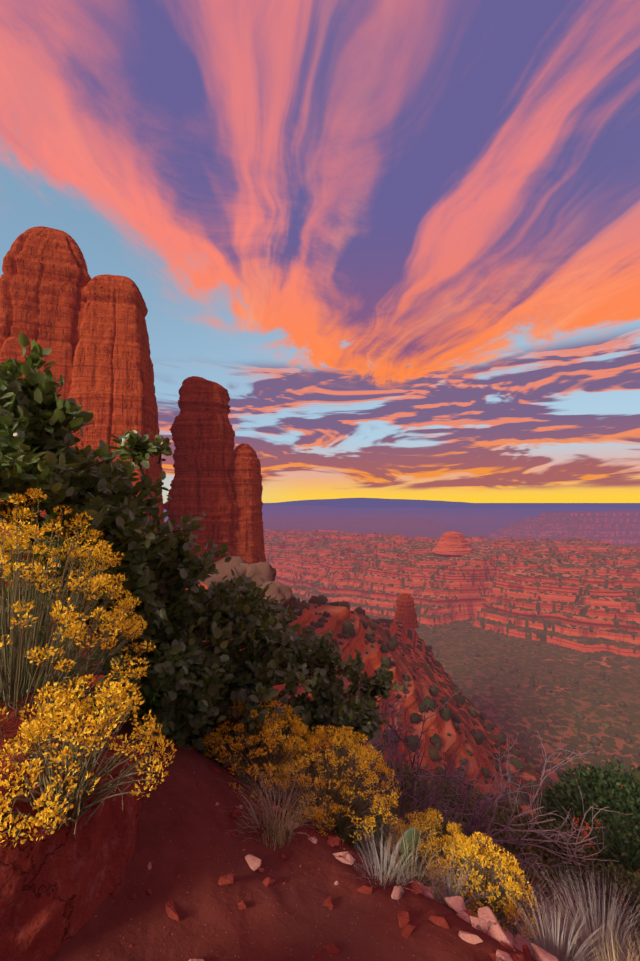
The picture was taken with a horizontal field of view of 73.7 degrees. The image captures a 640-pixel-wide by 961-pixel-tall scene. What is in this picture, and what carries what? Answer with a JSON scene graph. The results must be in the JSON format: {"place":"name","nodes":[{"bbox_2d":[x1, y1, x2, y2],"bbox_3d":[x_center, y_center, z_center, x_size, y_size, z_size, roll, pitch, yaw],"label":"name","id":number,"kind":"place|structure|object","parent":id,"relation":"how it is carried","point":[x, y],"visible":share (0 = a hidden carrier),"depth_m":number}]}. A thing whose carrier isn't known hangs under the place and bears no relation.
{"place":"outdoors","nodes":[
{"label":"outdoors","id":0,"kind":"place"},
{"bbox_2d":[217,748,334,850],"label":"grass","id":1,"kind":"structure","parent":0,"point":[282,827],"depth_m":2.42},
{"bbox_2d":[0,498,639,960],"bbox_3d":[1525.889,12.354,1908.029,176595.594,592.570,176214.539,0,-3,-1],"label":"desert terrain","id":2,"kind":"structure","parent":0,"point":[192,840],"depth_m":351.32},
{"bbox_2d":[0,226,91,542],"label":"spire","id":3,"kind":"structure","parent":2,"relation":"on","point":[45,278],"depth_m":116.13},
{"bbox_2d":[0,689,146,960],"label":"boulder","id":4,"kind":"object","parent":2,"relation":"on","point":[58,886],"visible":0.58,"depth_m":1.49},
{"bbox_2d":[0,674,176,846],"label":"rabbitbrush","id":5,"kind":"object","parent":4,"relation":"on","point":[38,724],"depth_m":1.46},
{"bbox_2d":[0,487,155,740],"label":"rabbitbrush","id":6,"kind":"object","parent":2,"relation":"on","point":[16,690],"depth_m":1.87},
{"bbox_2d":[69,274,163,535],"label":"spire","id":7,"kind":"structure","parent":2,"relation":"on","point":[112,388],"depth_m":118.41},
{"bbox_2d":[145,889,151,895],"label":"stone","id":8,"kind":"object","parent":2,"relation":"on","point":[148,892],"visible":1,"depth_m":1.68},
{"bbox_2d":[165,899,178,920],"bbox_3d":[-0.583,1.669,1.659,0.039,0.027,0.108,2,-4,-33],"label":"stone","id":9,"kind":"object","parent":2,"relation":"on","point":[171,910],"visible":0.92,"depth_m":1.65},
{"bbox_2d":[175,869,180,877],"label":"stone","id":10,"kind":"object","parent":2,"relation":"on","point":[178,872],"visible":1,"depth_m":1.81},
{"bbox_2d":[188,959,203,960],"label":"stone","id":11,"kind":"object","parent":2,"relation":"on","point":[196,960],"visible":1,"depth_m":1.48},
{"bbox_2d":[0,333,400,799],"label":"bush","id":12,"kind":"object","parent":2,"relation":"on","point":[32,392],"depth_m":2.84},
{"bbox_2d":[163,376,237,572],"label":"spire","id":13,"kind":"structure","parent":2,"relation":"on","point":[202,432],"depth_m":141.54},
{"bbox_2d":[197,574,224,586],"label":"boulder","id":14,"kind":"object","parent":2,"relation":"on","point":[212,578],"visible":0.06,"depth_m":125.98},
{"bbox_2d":[212,767,220,773],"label":"stone","id":15,"kind":"object","parent":2,"relation":"on","point":[217,770],"visible":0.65,"depth_m":2.76},
{"bbox_2d":[218,873,233,885],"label":"stone","id":16,"kind":"object","parent":2,"relation":"on","point":[227,879],"visible":0.98,"depth_m":1.84},
{"bbox_2d":[213,555,246,581],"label":"boulder","id":17,"kind":"object","parent":2,"relation":"on","point":[223,567],"visible":0.25,"depth_m":130.35},
{"bbox_2d":[227,829,234,836],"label":"stone","id":18,"kind":"object","parent":2,"relation":"on","point":[231,832],"visible":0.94,"depth_m":2.18},
{"bbox_2d":[227,805,241,821],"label":"stone","id":19,"kind":"object","parent":2,"relation":"on","point":[232,817],"visible":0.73,"depth_m":2.31},
{"bbox_2d":[238,902,245,908],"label":"stone","id":20,"kind":"object","parent":2,"relation":"on","point":[241,905],"visible":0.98,"depth_m":1.77},
{"bbox_2d":[228,443,265,563],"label":"spire","id":21,"kind":"structure","parent":2,"relation":"on","point":[245,478],"depth_m":146.09},
{"bbox_2d":[245,854,260,870],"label":"pale rock","id":22,"kind":"object","parent":2,"relation":"on","point":[254,863],"visible":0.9,"depth_m":2.04},
{"bbox_2d":[240,562,275,587],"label":"boulder","id":23,"kind":"object","parent":2,"relation":"on","point":[265,571],"visible":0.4,"depth_m":130.40},
{"bbox_2d":[201,699,319,801],"bbox_3d":[-0.435,1.909,3.040,0.878,0.634,0.874,0,-3,-1],"label":"rabbitbrush","id":24,"kind":"object","parent":2,"relation":"on","point":[299,729],"depth_m":2.94},
{"bbox_2d":[263,877,276,886],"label":"stone","id":25,"kind":"object","parent":2,"relation":"on","point":[268,881],"visible":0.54,"depth_m":1.96},
{"bbox_2d":[263,597,284,630],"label":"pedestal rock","id":26,"kind":"object","parent":2,"relation":"on","point":[280,615],"visible":0.06,"depth_m":118.33},
{"bbox_2d":[260,581,292,609],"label":"boulder","id":27,"kind":"object","parent":2,"relation":"on","point":[279,590],"visible":0.42,"depth_m":125.08},
{"bbox_2d":[280,852,286,860],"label":"stone","id":28,"kind":"object","parent":2,"relation":"on","point":[283,856],"visible":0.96,"depth_m":2.21},
{"bbox_2d":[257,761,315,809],"bbox_3d":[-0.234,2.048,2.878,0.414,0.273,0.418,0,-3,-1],"label":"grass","id":29,"kind":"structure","parent":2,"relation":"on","point":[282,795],"depth_m":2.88},
{"bbox_2d":[238,748,344,817],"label":"flowering shrub","id":30,"kind":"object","parent":2,"relation":"on","point":[294,785],"depth_m":2.96},
{"bbox_2d":[284,821,298,829],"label":"stone","id":31,"kind":"object","parent":2,"relation":"on","point":[296,824],"visible":0.23,"depth_m":2.51},
{"bbox_2d":[267,748,348,806],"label":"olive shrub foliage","id":32,"kind":"object","parent":2,"relation":"on","point":[268,793],"visible":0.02,"depth_m":6.65},
{"bbox_2d":[308,836,316,843],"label":"stone","id":33,"kind":"object","parent":2,"relation":"on","point":[313,839],"visible":1,"depth_m":2.48},
{"bbox_2d":[309,828,316,836],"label":"stone","id":34,"kind":"object","parent":2,"relation":"on","point":[312,833],"visible":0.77,"depth_m":2.54},
{"bbox_2d":[314,949,321,958],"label":"stone","id":35,"kind":"object","parent":2,"relation":"on","point":[318,954],"visible":0.96,"depth_m":1.61},
{"bbox_2d":[299,787,340,830],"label":"grass","id":36,"kind":"structure","parent":2,"relation":"on","point":[316,821],"depth_m":2.75},
{"bbox_2d":[323,896,333,909],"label":"stone","id":37,"kind":"object","parent":2,"relation":"on","point":[327,903],"visible":1,"depth_m":1.91},
{"bbox_2d":[323,943,340,955],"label":"stone","id":38,"kind":"object","parent":2,"relation":"on","point":[332,949],"visible":1,"depth_m":1.65},
{"bbox_2d":[327,835,339,846],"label":"stone","id":39,"kind":"object","parent":2,"relation":"on","point":[332,841],"visible":0.9,"depth_m":2.55},
{"bbox_2d":[271,725,401,849],"bbox_3d":[0.073,2.185,3.077,1.052,0.735,1.041,0,-3,-1],"label":"rabbitbrush","id":40,"kind":"object","parent":2,"relation":"on","point":[362,751],"depth_m":3.00},
{"bbox_2d":[332,851,354,864],"bbox_3d":[0.133,2.123,2.413,0.133,0.024,0.123,0,-3,-1],"label":"stone","id":41,"kind":"object","parent":2,"relation":"on","point":[348,855],"visible":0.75,"depth_m":2.40},
{"bbox_2d":[314,788,388,850],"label":"grass","id":42,"kind":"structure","parent":2,"relation":"on","point":[350,840],"depth_m":2.90},
{"bbox_2d":[346,827,362,852],"bbox_3d":[0.267,2.798,3.304,0.140,0.212,0.041,1,-3,-20],"label":"cactus pad","id":43,"kind":"object","parent":2,"relation":"on","point":[361,840],"visible":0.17,"depth_m":3.30},
{"bbox_2d":[356,885,372,893],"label":"stone","id":44,"kind":"object","parent":2,"relation":"on","point":[365,889],"visible":1,"depth_m":2.06},
{"bbox_2d":[338,754,413,820],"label":"flowering shrub","id":45,"kind":"object","parent":2,"relation":"on","point":[384,781],"visible":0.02,"depth_m":8.08},
{"bbox_2d":[369,806,384,832],"bbox_3d":[0.439,2.616,3.298,0.133,0.191,0.040,0,-3,-1],"label":"cactus pad","id":46,"kind":"object","parent":2,"relation":"on","point":[378,819],"visible":0.48,"depth_m":3.29},
{"bbox_2d":[368,832,386,864],"bbox_3d":[0.438,2.819,3.258,0.151,0.259,0.036,0,-3,-9],"label":"cactus pad","id":47,"kind":"object","parent":2,"relation":"on","point":[380,834],"visible":0.52,"depth_m":3.25},
{"bbox_2d":[348,796,415,864],"bbox_3d":[0.581,3.668,4.173,0.844,0.761,0.799,0,-3,-1],"label":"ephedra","id":48,"kind":"object","parent":2,"relation":"on","point":[374,833],"visible":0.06,"depth_m":4.38},
{"bbox_2d":[391,886,404,899],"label":"pale rock","id":49,"kind":"object","parent":2,"relation":"on","point":[398,892],"visible":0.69,"depth_m":2.09},
{"bbox_2d":[364,760,438,823],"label":"flowering shrub","id":50,"kind":"object","parent":2,"relation":"on","point":[409,774],"visible":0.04,"depth_m":11.85},
{"bbox_2d":[398,911,409,927],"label":"stone","id":51,"kind":"object","parent":2,"relation":"on","point":[403,918],"visible":0.85,"depth_m":1.88},
{"bbox_2d":[395,852,415,882],"bbox_3d":[0.537,2.455,2.679,0.143,0.237,0.037,1,-3,-14],"label":"cactus pad","id":52,"kind":"object","parent":2,"relation":"on","point":[409,859],"visible":0.33,"depth_m":2.67},
{"bbox_2d":[401,827,419,853],"bbox_3d":[0.573,2.293,2.707,0.125,0.172,0.036,1,-3,-12],"label":"cactus pad","id":53,"kind":"object","parent":52,"relation":"on","point":[407,836],"visible":0.85,"depth_m":2.69},
{"bbox_2d":[394,593,418,628],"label":"pinnacle","id":54,"kind":"object","parent":2,"relation":"on","point":[405,612],"visible":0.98,"depth_m":292.28},
{"bbox_2d":[401,923,414,937],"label":"stone","id":55,"kind":"object","parent":2,"relation":"on","point":[407,930],"visible":0.96,"depth_m":1.82},
{"bbox_2d":[177,532,639,916],"bbox_3d":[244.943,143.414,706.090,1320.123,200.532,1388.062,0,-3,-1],"label":"scrub bushes","id":56,"kind":"object","parent":2,"relation":"on","point":[446,712],"visible":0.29,"depth_m":186.01},
{"bbox_2d":[362,816,462,903],"bbox_3d":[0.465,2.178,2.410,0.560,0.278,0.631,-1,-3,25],"label":"grass","id":57,"kind":"structure","parent":2,"relation":"on","point":[412,859],"depth_m":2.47},
{"bbox_2d":[406,879,423,894],"bbox_3d":[0.485,2.122,2.220,0.103,0.045,0.083,2,-4,-36],"label":"stone","id":58,"kind":"object","parent":2,"relation":"on","point":[415,887],"visible":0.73,"depth_m":2.21},
{"bbox_2d":[374,777,468,880],"bbox_3d":[0.824,3.308,3.795,1.039,0.972,1.045,0,-3,-1],"label":"ephedra","id":59,"kind":"object","parent":2,"relation":"on","point":[406,807],"visible":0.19,"depth_m":4.01},
{"bbox_2d":[402,865,445,898],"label":"grass","id":60,"kind":"structure","parent":2,"relation":"on","point":[427,880],"depth_m":2.62},
{"bbox_2d":[420,885,433,899],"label":"pale rock","id":61,"kind":"object","parent":2,"relation":"on","point":[428,892],"visible":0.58,"depth_m":2.29},
{"bbox_2d":[380,807,492,905],"bbox_3d":[0.857,2.952,3.257,0.899,0.714,0.904,0,-3,-1],"label":"rabbitbrush","id":62,"kind":"object","parent":2,"relation":"on","point":[454,825],"depth_m":3.32},
{"bbox_2d":[429,916,450,928],"bbox_3d":[0.546,1.986,1.931,0.097,0.038,0.046,-2,-4,33],"label":"stone","id":63,"kind":"object","parent":2,"relation":"on","point":[440,921],"visible":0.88,"depth_m":1.92},
{"bbox_2d":[271,666,625,922],"bbox_3d":[1.585,3.785,5.313,4.394,2.850,3.596,0,-3,-1],"label":"dry bush","id":64,"kind":"object","parent":2,"relation":"on","point":[391,739],"visible":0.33,"depth_m":5.30},
{"bbox_2d":[431,532,473,554],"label":"butte","id":65,"kind":"object","parent":2,"relation":"on","point":[452,543],"visible":0.98,"depth_m":878.30},
{"bbox_2d":[445,896,465,912],"bbox_3d":[0.718,2.178,2.180,0.104,0.056,0.122,2,-4,-35],"label":"stone","id":66,"kind":"object","parent":2,"relation":"on","point":[456,904],"visible":0.71,"depth_m":2.19},
{"bbox_2d":[427,827,488,898],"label":"grass tuft","id":67,"kind":"object","parent":2,"relation":"on","point":[454,863],"depth_m":4.21},
{"bbox_2d":[456,911,470,923],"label":"stone","id":68,"kind":"object","parent":2,"relation":"on","point":[463,915],"visible":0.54,"depth_m":2.10},
{"bbox_2d":[397,755,536,882],"bbox_3d":[1.923,4.946,6.162,1.932,1.645,2.397,-2,-4,39],"label":"dry bush","id":69,"kind":"object","parent":2,"relation":"on","point":[473,822],"visible":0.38,"depth_m":6.32},
{"bbox_2d":[426,786,510,857],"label":"flowering shrub","id":70,"kind":"object","parent":2,"relation":"on","point":[472,801],"visible":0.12,"depth_m":9.36},
{"bbox_2d":[464,910,473,916],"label":"stone","id":71,"kind":"object","parent":2,"relation":"on","point":[470,912],"visible":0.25,"depth_m":2.13},
{"bbox_2d":[458,931,482,943],"bbox_3d":[0.656,1.992,1.865,0.100,0.029,0.060,0,-3,-1],"label":"pale rock","id":72,"kind":"object","parent":2,"relation":"on","point":[468,937],"visible":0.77,"depth_m":1.85},
{"bbox_2d":[470,916,485,931],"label":"stone","id":73,"kind":"object","parent":2,"relation":"on","point":[479,924],"visible":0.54,"depth_m":2.02},
{"bbox_2d":[426,832,540,940],"bbox_3d":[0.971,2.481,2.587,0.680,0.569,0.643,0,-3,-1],"label":"flowering bush","id":74,"kind":"object","parent":2,"relation":"on","point":[471,849],"depth_m":2.57},
{"bbox_2d":[447,802,542,903],"bbox_3d":[2.761,5.822,6.891,1.514,0.674,1.598,0,-3,-1],"label":"rabbitbrush","id":75,"kind":"object","parent":2,"relation":"on","point":[525,849],"visible":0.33,"depth_m":6.80},
{"bbox_2d":[478,906,514,950],"bbox_3d":[0.822,2.115,2.001,0.137,0.076,0.238,0,-3,-1],"label":"pale rock","id":76,"kind":"object","parent":2,"relation":"on","point":[493,929],"visible":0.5,"depth_m":2.00},
{"bbox_2d":[496,950,512,960],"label":"pale rock","id":77,"kind":"object","parent":2,"relation":"on","point":[502,955],"visible":1,"depth_m":1.75},
{"bbox_2d":[499,942,513,950],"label":"stone","id":78,"kind":"object","parent":2,"relation":"on","point":[507,947],"visible":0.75,"depth_m":1.89},
{"bbox_2d":[489,953,524,960],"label":"stone","id":79,"kind":"object","parent":2,"relation":"on","point":[517,957],"visible":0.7,"depth_m":1.78},
{"bbox_2d":[502,926,513,945],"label":"stone","id":80,"kind":"object","parent":2,"relation":"on","point":[509,934],"visible":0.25,"depth_m":2.31},
{"bbox_2d":[446,839,584,953],"bbox_3d":[1.249,2.835,2.811,0.996,0.499,0.953,0,-3,-1],"label":"flowering shrub","id":81,"kind":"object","parent":2,"relation":"on","point":[514,926],"depth_m":2.88},
{"bbox_2d":[513,934,533,955],"bbox_3d":[1.043,2.478,2.240,0.178,0.033,0.111,2,-4,-37],"label":"stone","id":82,"kind":"object","parent":2,"relation":"on","point":[518,943],"visible":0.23,"depth_m":2.28},
{"bbox_2d":[522,945,531,959],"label":"stone","id":83,"kind":"object","parent":2,"relation":"on","point":[526,951],"visible":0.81,"depth_m":1.94},
{"bbox_2d":[491,798,570,880],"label":"dry shrub","id":84,"kind":"object","parent":2,"relation":"on","point":[548,862],"visible":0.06,"depth_m":10.28},
{"bbox_2d":[495,835,579,895],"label":"dry shrub","id":85,"kind":"object","parent":2,"relation":"on","point":[559,869],"visible":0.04,"depth_m":11.97},
{"bbox_2d":[531,943,558,960],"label":"pale rock","id":86,"kind":"object","parent":2,"relation":"on","point":[540,954],"visible":1,"depth_m":1.93},
{"bbox_2d":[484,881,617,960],"bbox_3d":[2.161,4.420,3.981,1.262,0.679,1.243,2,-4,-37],"label":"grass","id":87,"kind":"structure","parent":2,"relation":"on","point":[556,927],"depth_m":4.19},
{"bbox_2d":[502,812,602,913],"bbox_3d":[3.917,6.325,7.313,1.646,0.767,1.921,0,-3,-1],"label":"flowering shrub","id":88,"kind":"object","parent":2,"relation":"on","point":[543,825],"visible":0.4,"depth_m":7.06},
{"bbox_2d":[504,882,619,960],"bbox_3d":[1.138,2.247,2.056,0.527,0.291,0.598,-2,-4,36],"label":"grass","id":89,"kind":"structure","parent":2,"relation":"on","point":[555,953],"depth_m":2.13},
{"bbox_2d":[514,862,639,960],"bbox_3d":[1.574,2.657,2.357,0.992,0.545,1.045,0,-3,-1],"label":"grass","id":90,"kind":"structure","parent":2,"relation":"on","point":[597,942],"depth_m":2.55},
{"bbox_2d":[538,758,639,925],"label":"juniper","id":91,"kind":"object","parent":2,"relation":"on","point":[606,791],"depth_m":8.06},
{"bbox_2d":[568,903,624,959],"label":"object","id":92,"kind":"object","parent":2,"relation":"on","point":[599,930],"visible":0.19,"depth_m":5.13},
{"bbox_2d":[566,915,639,960],"bbox_3d":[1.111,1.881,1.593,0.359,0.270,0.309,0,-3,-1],"label":"grass","id":93,"kind":"structure","parent":2,"relation":"on","point":[607,948],"depth_m":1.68},
{"bbox_2d":[584,859,639,958],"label":"grass tuft","id":94,"kind":"object","parent":2,"relation":"on","point":[631,882],"visible":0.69,"depth_m":6.26},
{"bbox_2d":[623,912,639,960],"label":"grass","id":95,"kind":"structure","parent":2,"relation":"on","point":[632,941],"depth_m":2.40},
{"bbox_2d":[0,0,639,503],"label":"sky","id":96,"kind":"structure","parent":0,"point":[401,238]},
{"bbox_2d":[339,806,429,902],"bbox_3d":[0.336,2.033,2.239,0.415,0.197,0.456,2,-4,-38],"label":"grass","id":97,"kind":"structure","parent":0,"point":[384,869],"depth_m":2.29},
{"bbox_2d":[390,773,469,846],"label":"flowering shrub","id":98,"kind":"object","parent":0,"point":[442,789],"visible":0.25,"depth_m":7.94},
{"bbox_2d":[410,849,494,914],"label":"grass","id":99,"kind":"structure","parent":0,"point":[448,893],"depth_m":2.46},
{"bbox_2d":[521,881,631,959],"bbox_3d":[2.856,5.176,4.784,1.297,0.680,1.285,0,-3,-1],"label":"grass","id":100,"kind":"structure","parent":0,"point":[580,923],"depth_m":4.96},
{"bbox_2d":[593,817,639,895],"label":"shrub","id":101,"kind":"object","parent":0,"point":[630,837],"depth_m":10.47}
]}

